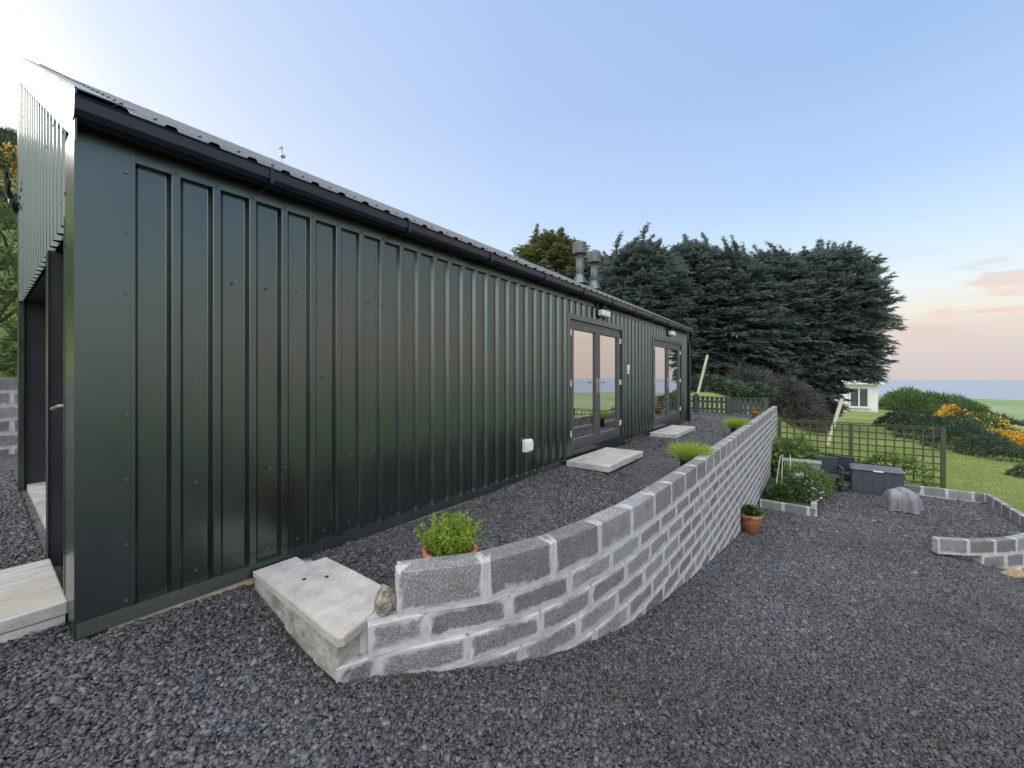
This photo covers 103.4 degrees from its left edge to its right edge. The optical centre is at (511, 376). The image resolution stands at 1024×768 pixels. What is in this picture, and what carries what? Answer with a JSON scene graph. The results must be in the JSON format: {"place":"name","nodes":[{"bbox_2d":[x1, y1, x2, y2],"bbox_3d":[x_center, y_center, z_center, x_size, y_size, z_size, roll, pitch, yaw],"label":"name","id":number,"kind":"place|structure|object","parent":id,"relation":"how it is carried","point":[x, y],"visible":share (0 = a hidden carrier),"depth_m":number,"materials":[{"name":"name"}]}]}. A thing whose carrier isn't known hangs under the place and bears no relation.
{"place":"outdoors","nodes":[
{"label":"outdoors","id":0,"kind":"place"},
{"bbox_2d":[0,417,1023,767],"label":"gravel yard","id":1,"kind":"structure","parent":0,"point":[8,461],"depth_m":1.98,"materials":[{"name":"grey gravel"}]},
{"bbox_2d":[0,559,66,642],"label":"gable step","id":2,"kind":"object","parent":1,"relation":"on","point":[33,598],"visible":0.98,"depth_m":2.17,"materials":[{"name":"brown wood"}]},
{"bbox_2d":[255,557,380,680],"bbox_3d":[-1.127,1.373,2.424,1.085,0.255,0.430,0,0,37],"label":"paving step","id":3,"kind":"object","parent":1,"relation":"on","point":[323,609],"visible":0.73,"depth_m":2.25,"materials":[{"name":"concrete"}]},
{"bbox_2d":[253,557,305,582],"bbox_3d":[-1.543,1.281,2.690,0.150,0.038,0.275,0,0,37],"label":"paving offcut","id":4,"kind":"object","parent":3,"relation":"on","point":[259,574],"visible":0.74,"depth_m":2.68,"materials":[{"name":"grey concrete"}]},
{"bbox_2d":[741,501,764,533],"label":"potted plant","id":5,"kind":"object","parent":1,"relation":"on","point":[752,516],"visible":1,"depth_m":7.25,"materials":[{"name":"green plant"}]},
{"bbox_2d":[759,477,816,516],"bbox_3d":[7.110,3.038,10.321,1.095,0.323,2.955,0,0,37],"label":"raised bed","id":6,"kind":"object","parent":1,"relation":"on","point":[806,509],"visible":0.45,"depth_m":9.23,"materials":[{"name":"concrete"}]},
{"bbox_2d":[762,481,803,502],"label":"plant","id":7,"kind":"object","parent":6,"relation":"in","point":[779,491],"visible":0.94,"depth_m":9.61,"materials":[{"name":"green plant"}]},
{"bbox_2d":[782,472,825,506],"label":"flowering shrub","id":8,"kind":"object","parent":6,"relation":"in","point":[802,484],"visible":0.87,"depth_m":9.55,"materials":[{"name":"green plant"}]},
{"bbox_2d":[776,460,837,498],"bbox_3d":[7.673,2.644,10.578,1.342,0.867,1.418,0,0,37],"label":"green mound","id":9,"kind":"object","parent":6,"relation":"in","point":[808,469],"visible":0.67,"depth_m":10.49,"materials":[{"name":"green plant"}]},
{"bbox_2d":[783,457,821,475],"bbox_3d":[8.366,2.775,11.663,0.910,0.750,0.460,0,0,37],"label":"planter trough","id":10,"kind":"object","parent":1,"relation":"on","point":[814,463],"visible":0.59,"depth_m":11.60,"materials":[{"name":"green plastic"}]},
{"bbox_2d":[814,456,844,491],"bbox_3d":[8.926,2.730,11.436,0.670,0.880,0.570,0,0,29],"label":"garden chair","id":11,"kind":"object","parent":1,"relation":"on","point":[831,465],"visible":0.62,"depth_m":11.54,"materials":[{"name":"plastic"}]},
{"bbox_2d":[830,455,854,478],"bbox_3d":[9.620,2.752,11.790,0.542,0.836,0.637,0,0,-38],"label":"garden chair","id":12,"kind":"object","parent":1,"relation":"on","point":[844,461],"visible":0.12,"depth_m":11.86,"materials":[{"name":"plastic"}]},
{"bbox_2d":[837,481,848,491],"bbox_3d":[9.148,3.017,11.163,0.251,0.306,0.246,0,0,37],"label":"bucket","id":13,"kind":"object","parent":1,"relation":"on","point":[845,487],"visible":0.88,"depth_m":11.12,"materials":[{"name":"grey plastic"}]},
{"bbox_2d":[849,463,905,495],"bbox_3d":[9.902,2.808,10.993,1.110,0.725,0.685,0,0,37],"label":"storage box","id":14,"kind":"object","parent":1,"relation":"on","point":[875,480],"visible":0.91,"depth_m":10.82,"materials":[{"name":"plastic"}]},
{"bbox_2d":[880,487,923,514],"bbox_3d":[9.194,2.870,9.495,0.792,0.522,0.667,0,0,37],"label":"covered item","id":15,"kind":"object","parent":1,"relation":"on","point":[903,499],"visible":1,"depth_m":9.38,"materials":[{"name":"grey fabric"}]},
{"bbox_2d":[904,484,1023,526],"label":"block edging","id":16,"kind":"object","parent":1,"relation":"on","point":[1006,509],"visible":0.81,"depth_m":10.29,"materials":[{"name":"concrete"}]},
{"bbox_2d":[932,532,1023,570],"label":"block wall","id":17,"kind":"structure","parent":1,"relation":"on","point":[1006,552],"depth_m":6.59,"materials":[{"name":"concrete"}]},
{"bbox_2d":[1001,567,1023,578],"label":"sandstone rock","id":18,"kind":"object","parent":1,"relation":"on","point":[1015,572],"visible":0.69,"depth_m":6.21,"materials":[{"name":"beige stone"}]},
{"bbox_2d":[0,130,1023,511],"bbox_3d":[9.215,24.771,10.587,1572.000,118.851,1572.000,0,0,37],"label":"ground","id":19,"kind":"structure","parent":0,"point":[864,420],"depth_m":19.55,"materials":[{"name":"green plant"}]},
{"bbox_2d":[0,378,16,454],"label":"block wall","id":20,"kind":"structure","parent":19,"relation":"on","point":[8,416],"depth_m":6.82,"materials":[{"name":"concrete"}]},
{"bbox_2d":[0,242,16,326],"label":"gorse bush","id":21,"kind":"object","parent":19,"relation":"on","point":[4,267],"visible":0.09,"depth_m":11.22,"materials":[{"name":"green plant"}]},
{"bbox_2d":[0,317,16,376],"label":"gorse bush","id":22,"kind":"object","parent":19,"relation":"on","point":[8,352],"visible":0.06,"depth_m":9.85,"materials":[{"name":"green plant"}]},
{"bbox_2d":[0,197,16,271],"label":"gorse bush","id":23,"kind":"object","parent":19,"relation":"on","point":[11,219],"visible":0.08,"depth_m":14.12,"materials":[{"name":"green plant"}]},
{"bbox_2d":[0,142,16,198],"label":"gorse bush","id":24,"kind":"object","parent":19,"relation":"on","point":[5,159],"visible":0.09,"depth_m":22.99,"materials":[{"name":"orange plant"}]},
{"bbox_2d":[0,129,16,174],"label":"gorse bush","id":25,"kind":"object","parent":19,"relation":"on","point":[7,139],"visible":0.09,"depth_m":27.90,"materials":[{"name":"green plant"}]},
{"bbox_2d":[0,186,16,231],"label":"gorse bush","id":26,"kind":"object","parent":19,"relation":"on","point":[2,193],"visible":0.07,"depth_m":18.39,"materials":[{"name":"green plant"}]},
{"bbox_2d":[0,126,16,150],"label":"gorse bush","id":27,"kind":"object","parent":19,"relation":"on","point":[8,132],"visible":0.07,"depth_m":36.78,"materials":[{"name":"green plant"}]},
{"bbox_2d":[16,55,694,641],"bbox_3d":[-0.283,-1.305,8.266,4.810,5.530,12.337,0,0,37],"label":"cabin","id":28,"kind":"object","parent":19,"relation":"on","point":[238,365],"visible":0.97,"depth_m":2.82,"materials":[{"name":"green metal"}]},
{"bbox_2d":[3,169,17,213],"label":"branch","id":29,"kind":"object","parent":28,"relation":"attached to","point":[13,203],"depth_m":4.33,"materials":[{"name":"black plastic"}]},
{"bbox_2d":[50,404,63,410],"bbox_3d":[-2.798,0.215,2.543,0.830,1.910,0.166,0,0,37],"label":"door handle","id":30,"kind":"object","parent":28,"relation":"in","point":[59,405],"depth_m":2.35,"materials":[{"name":"metal"}]},
{"bbox_2d":[279,145,285,162],"bbox_3d":[-4.103,-3.895,7.213,0.070,0.450,0.095,0,0,37],"label":"roof mast","id":31,"kind":"object","parent":28,"relation":"attached to","point":[282,155],"visible":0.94,"depth_m":7.19,"materials":[{"name":"metal"}]},
{"bbox_2d":[522,439,532,452],"bbox_3d":[0.205,0.880,5.182,0.092,0.160,0.150,0,0,37],"label":"outdoor socket","id":32,"kind":"object","parent":28,"relation":"attached to","point":[527,445],"visible":1,"depth_m":5.13,"materials":[{"name":"white plastic"}]},
{"bbox_2d":[567,312,623,459],"bbox_3d":[1.467,0.165,6.942,0.149,2.270,2.230,0,0,37],"label":"french door","id":33,"kind":"structure","parent":28,"relation":"in","point":[595,348],"depth_m":6.86,"materials":[{"name":"grey glass"}]},
{"bbox_2d":[595,303,609,317],"bbox_3d":[1.560,-1.140,6.897,0.127,0.220,0.360,0,0,37],"label":"wall light","id":34,"kind":"object","parent":28,"relation":"attached to","point":[600,310],"visible":1,"depth_m":6.82,"materials":[{"name":"white plastic"}]},
{"bbox_2d":[652,335,681,430],"bbox_3d":[3.938,0.172,10.227,0.149,2.255,2.530,0,0,37],"label":"french door","id":35,"kind":"structure","parent":28,"relation":"in","point":[666,353],"depth_m":10.15,"materials":[{"name":"grey glass"}]},
{"bbox_2d":[667,326,675,335],"bbox_3d":[3.995,-1.150,10.134,0.127,0.220,0.360,0,0,37],"label":"wall light","id":36,"kind":"object","parent":28,"relation":"attached to","point":[670,332],"visible":1,"depth_m":10.07,"materials":[{"name":"white plastic"}]},
{"bbox_2d":[509,223,590,278],"bbox_3d":[3.520,-6.905,34.186,10.446,11.816,9.868,0,0,11],"label":"conifer tree","id":37,"kind":"object","parent":19,"relation":"on","point":[554,247],"visible":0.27,"depth_m":31.68,"materials":[{"name":"green plant"}]},
{"bbox_2d":[335,406,776,683],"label":"retaining wall","id":38,"kind":"structure","parent":19,"relation":"on","point":[618,566],"depth_m":2.62,"materials":[{"name":"concrete"}]},
{"bbox_2d":[374,584,394,616],"bbox_3d":[-0.675,1.187,2.148,0.079,0.171,0.111,0,0,57],"label":"rubble stone","id":39,"kind":"object","parent":38,"relation":"on","point":[384,602],"visible":1,"depth_m":2.12,"materials":[{"name":"beige stone"}]},
{"bbox_2d":[565,249,635,286],"bbox_3d":[6.580,-4.562,31.009,8.146,11.102,8.189,0,0,-28],"label":"conifer tree","id":40,"kind":"object","parent":19,"relation":"on","point":[587,271],"visible":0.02,"depth_m":29.56,"materials":[{"name":"green plant"}]},
{"bbox_2d":[589,221,704,362],"bbox_3d":[8.797,-4.345,27.512,8.231,11.488,8.146,0,0,14],"label":"conifer tree","id":41,"kind":"object","parent":19,"relation":"on","point":[649,270],"visible":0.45,"depth_m":25.55,"materials":[{"name":"green plant"}]},
{"bbox_2d":[697,355,708,394],"bbox_3d":[8.212,0.066,17.497,0.616,2.064,0.110,0,0,0],"label":"leaning pole","id":42,"kind":"object","parent":19,"relation":"on","point":[702,374],"visible":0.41,"depth_m":17.45,"materials":[{"name":"beige wood"}]},
{"bbox_2d":[708,357,838,399],"bbox_3d":[11.957,0.108,18.245,7.187,1.963,0.014,0,0,-12],"label":"wire","id":43,"kind":"object","parent":42,"relation":"attached to","point":[775,383],"visible":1,"depth_m":18.23,"materials":[{"name":"black plastic"}]},
{"bbox_2d":[668,232,752,387],"bbox_3d":[12.842,-4.652,29.518,8.599,12.401,8.644,0,0,7],"label":"conifer tree","id":44,"kind":"object","parent":19,"relation":"on","point":[696,253],"visible":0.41,"depth_m":26.99,"materials":[{"name":"green plant"}]},
{"bbox_2d":[691,373,776,401],"bbox_3d":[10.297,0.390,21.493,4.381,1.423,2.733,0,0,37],"label":"undergrowth","id":45,"kind":"object","parent":19,"relation":"on","point":[709,381],"visible":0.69,"depth_m":20.62,"materials":[{"name":"green plant"}]},
{"bbox_2d":[679,235,793,389],"bbox_3d":[15.093,-4.065,28.439,8.414,11.201,8.327,0,0,-12],"label":"conifer tree","id":46,"kind":"object","parent":19,"relation":"on","point":[749,281],"visible":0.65,"depth_m":26.21,"materials":[{"name":"green plant"}]},
{"bbox_2d":[723,362,783,405],"bbox_3d":[13.948,0.470,23.904,3.776,2.852,3.891,0,0,37],"label":"bare bush","id":47,"kind":"object","parent":19,"relation":"on","point":[741,374],"visible":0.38,"depth_m":23.41,"materials":[{"name":"brown plant"}]},
{"bbox_2d":[719,241,837,404],"bbox_3d":[18.420,-3.800,28.994,8.371,12.464,8.327,0,0,22],"label":"conifer tree","id":48,"kind":"object","parent":19,"relation":"on","point":[787,264],"visible":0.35,"depth_m":26.65,"materials":[{"name":"green plant"}]},
{"bbox_2d":[763,372,832,434],"bbox_3d":[16.577,1.456,24.548,4.023,3.911,3.828,0,0,-9],"label":"bare bush","id":49,"kind":"object","parent":19,"relation":"on","point":[786,381],"visible":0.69,"depth_m":23.69,"materials":[{"name":"brown plant"}]},
{"bbox_2d":[771,433,825,482],"bbox_3d":[8.745,2.568,12.458,1.840,1.748,1.745,0,0,14],"label":"tall shrub","id":50,"kind":"object","parent":19,"relation":"on","point":[805,448],"visible":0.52,"depth_m":12.26,"materials":[{"name":"green plant"}]},
{"bbox_2d":[777,383,836,432],"bbox_3d":[18.758,2.084,25.975,3.570,3.676,3.896,0,0,37],"label":"bare bush","id":51,"kind":"object","parent":19,"relation":"on","point":[823,416],"visible":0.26,"depth_m":25.25,"materials":[{"name":"brown plant"}]},
{"bbox_2d":[765,239,865,419],"bbox_3d":[20.903,-3.090,29.414,7.784,13.464,7.866,0,0,9],"label":"conifer tree","id":52,"kind":"object","parent":19,"relation":"on","point":[835,392],"visible":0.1,"depth_m":27.07,"materials":[{"name":"green plant"}]},
{"bbox_2d":[817,451,849,483],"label":"climbing plant","id":53,"kind":"object","parent":19,"relation":"on","point":[831,455],"visible":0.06,"depth_m":12.60,"materials":[{"name":"green plant"}]},
{"bbox_2d":[826,399,843,444],"bbox_3d":[15.174,2.115,18.996,0.828,2.205,0.150,0,0,0],"label":"leaning pole","id":54,"kind":"object","parent":19,"relation":"on","point":[835,419],"visible":0.86,"depth_m":18.94,"materials":[{"name":"beige wood"}]},
{"bbox_2d":[785,238,907,426],"bbox_3d":[22.311,-3.030,28.540,8.161,14.322,8.464,0,0,-32],"label":"conifer tree","id":55,"kind":"object","parent":19,"relation":"on","point":[863,286],"visible":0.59,"depth_m":26.20,"materials":[{"name":"green plant"}]},
{"bbox_2d":[836,382,883,411],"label":"white house","id":56,"kind":"structure","parent":19,"relation":"on","point":[865,398],"depth_m":44.57,"materials":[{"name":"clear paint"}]},
{"bbox_2d":[849,387,870,408],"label":"window","id":57,"kind":"structure","parent":56,"relation":"in","point":[860,399],"depth_m":44.75,"materials":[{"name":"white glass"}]},
{"bbox_2d":[778,419,945,487],"bbox_3d":[10.738,2.428,12.695,4.000,1.985,0.100,0,0,37],"label":"trellis fence","id":58,"kind":"object","parent":19,"relation":"on","point":[942,463],"visible":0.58,"depth_m":12.26,"materials":[{"name":"brown wood"}]},
{"bbox_2d":[873,410,919,425],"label":"gorse bush","id":59,"kind":"object","parent":19,"relation":"on","point":[887,416],"visible":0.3,"depth_m":29.09,"materials":[{"name":"green plant"}]},
{"bbox_2d":[855,450,938,486],"bbox_3d":[11.144,2.803,11.948,2.084,1.305,0.771,0,0,37],"label":"climbing plant","id":60,"kind":"object","parent":19,"relation":"on","point":[875,460],"visible":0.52,"depth_m":11.72,"materials":[{"name":"green plant"}]},
{"bbox_2d":[878,389,939,414],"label":"scrub bush","id":61,"kind":"object","parent":19,"relation":"on","point":[894,399],"visible":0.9,"depth_m":51.10,"materials":[{"name":"green plant"}]},
{"bbox_2d":[880,386,941,413],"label":"scrub bush","id":62,"kind":"object","parent":19,"relation":"on","point":[937,403],"visible":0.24,"depth_m":54.92,"materials":[{"name":"green plant"}]},
{"bbox_2d":[884,411,953,434],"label":"gorse bush","id":63,"kind":"object","parent":19,"relation":"on","point":[898,419],"visible":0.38,"depth_m":26.59,"materials":[{"name":"green plant"}]},
{"bbox_2d":[893,390,949,412],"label":"scrub bush","id":64,"kind":"object","parent":19,"relation":"on","point":[930,395],"visible":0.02,"depth_m":58.77,"materials":[{"name":"green plant"}]},
{"bbox_2d":[891,413,993,446],"bbox_3d":[23.749,2.941,22.363,4.108,1.961,3.999,0,0,37],"label":"gorse bush","id":65,"kind":"object","parent":19,"relation":"on","point":[939,421],"visible":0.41,"depth_m":22.39,"materials":[{"name":"green plant"}]},
{"bbox_2d":[915,391,983,412],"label":"scrub bush","id":66,"kind":"object","parent":19,"relation":"on","point":[943,397],"visible":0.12,"depth_m":57.06,"materials":[{"name":"green plant"}]},
{"bbox_2d":[933,404,981,424],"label":"gorse bush","id":67,"kind":"object","parent":19,"relation":"on","point":[948,410],"visible":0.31,"depth_m":30.78,"materials":[{"name":"yellow plant"}]},
{"bbox_2d":[930,398,1000,420],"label":"scrub bush","id":68,"kind":"object","parent":19,"relation":"on","point":[968,405],"visible":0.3,"depth_m":50.83,"materials":[{"name":"green plant"}]},
{"bbox_2d":[916,421,1017,455],"bbox_3d":[21.862,2.983,19.654,3.378,1.753,3.160,0,0,0],"label":"gorse bush","id":69,"kind":"object","parent":19,"relation":"on","point":[950,428],"visible":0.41,"depth_m":19.29,"materials":[{"name":"green plant"}]},
{"bbox_2d":[951,432,1023,462],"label":"gorse bush","id":70,"kind":"object","parent":19,"relation":"on","point":[1004,443],"visible":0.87,"depth_m":17.39,"materials":[{"name":"green plant"}]},
{"bbox_2d":[951,411,1023,432],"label":"scrub bush","id":71,"kind":"object","parent":19,"relation":"on","point":[987,420],"visible":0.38,"depth_m":28.27,"materials":[{"name":"green plant"}]},
{"bbox_2d":[984,429,1022,441],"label":"gorse bush","id":72,"kind":"object","parent":19,"relation":"on","point":[1004,432],"visible":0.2,"depth_m":23.58,"materials":[{"name":"yellow plant"}]},
{"bbox_2d":[990,411,1023,425],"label":"gorse bush","id":73,"kind":"object","parent":19,"relation":"on","point":[1011,422],"visible":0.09,"depth_m":72.87,"materials":[{"name":"green plant"}]},
{"bbox_2d":[995,433,1023,445],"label":"gorse bush","id":74,"kind":"object","parent":19,"relation":"on","point":[1016,438],"visible":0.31,"depth_m":22.68,"materials":[{"name":"yellow plant"}]},
{"bbox_2d":[995,445,1023,457],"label":"scrub bush","id":75,"kind":"object","parent":19,"relation":"on","point":[1012,453],"visible":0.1,"depth_m":18.38,"materials":[{"name":"green plant"}]},
{"bbox_2d":[1004,463,1023,477],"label":"gorse bush","id":76,"kind":"object","parent":19,"relation":"on","point":[1016,471],"visible":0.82,"depth_m":13.67,"materials":[{"name":"green plant"}]},
{"bbox_2d":[1009,504,1023,512],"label":"grass","id":77,"kind":"structure","parent":19,"relation":"on","point":[1017,507],"depth_m":10.16,"materials":[{"name":"green plant"}]},
{"bbox_2d":[0,0,1023,379],"label":"sky","id":78,"kind":"structure","parent":0,"point":[893,128],"materials":[{"name":"blue"}]},
{"bbox_2d":[302,410,752,593],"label":"gravel terrace","id":79,"kind":"structure","parent":0,"point":[499,531],"depth_m":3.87,"materials":[{"name":"gravel"}]},
{"bbox_2d":[413,509,483,557],"bbox_3d":[-0.387,1.074,2.492,0.408,0.492,0.439,0,0,37],"label":"potted plant","id":80,"kind":"object","parent":79,"relation":"on","point":[452,537],"visible":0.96,"depth_m":2.43,"materials":[{"name":"green plant"}]},
{"bbox_2d":[566,447,642,472],"bbox_3d":[1.468,1.256,6.234,0.658,0.092,1.386,0,0,37],"label":"door step","id":81,"kind":"object","parent":79,"relation":"on","point":[607,459],"depth_m":5.95,"materials":[{"name":"grey concrete"}]},
{"bbox_2d":[650,425,694,438],"bbox_3d":[3.747,1.256,9.357,0.546,0.092,1.736,0,0,37],"label":"door step","id":82,"kind":"object","parent":79,"relation":"on","point":[674,431],"depth_m":8.97,"materials":[{"name":"grey concrete"}]},
{"bbox_2d":[665,438,720,466],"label":"potted tuft","id":83,"kind":"object","parent":79,"relation":"on","point":[686,453],"visible":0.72,"depth_m":5.44,"materials":[{"name":"plant"}]},
{"bbox_2d":[691,393,767,415],"bbox_3d":[6.965,0.995,14.163,3.425,0.810,0.110,0,0,37],"label":"picket fence","id":84,"kind":"object","parent":79,"relation":"on","point":[734,405],"visible":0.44,"depth_m":13.80,"materials":[{"name":"grey wood"}]},
{"bbox_2d":[723,417,750,432],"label":"potted tuft","id":85,"kind":"object","parent":79,"relation":"on","point":[735,424],"visible":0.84,"depth_m":8.83,"materials":[{"name":"plant"}]},
{"bbox_2d":[751,408,765,418],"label":"potted plant","id":86,"kind":"object","parent":79,"relation":"on","point":[755,412],"visible":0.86,"depth_m":12.54,"materials":[{"name":"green plant"}]},
{"bbox_2d":[832,478,970,491],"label":"grass","id":87,"kind":"structure","parent":0,"point":[906,483],"depth_m":11.99,"materials":[{"name":"green plant"}]},
{"bbox_2d":[790,430,1023,505],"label":"grass","id":88,"kind":"structure","parent":0,"point":[987,460],"depth_m":14.99,"materials":[{"name":"green plant"}]},
{"bbox_2d":[842,380,1023,399],"bbox_3d":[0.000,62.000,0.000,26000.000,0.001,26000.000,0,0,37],"label":"sea","id":89,"kind":"structure","parent":0,"point":[995,389],"depth_m":2385.64,"materials":[{"name":"liquid"}]}
]}

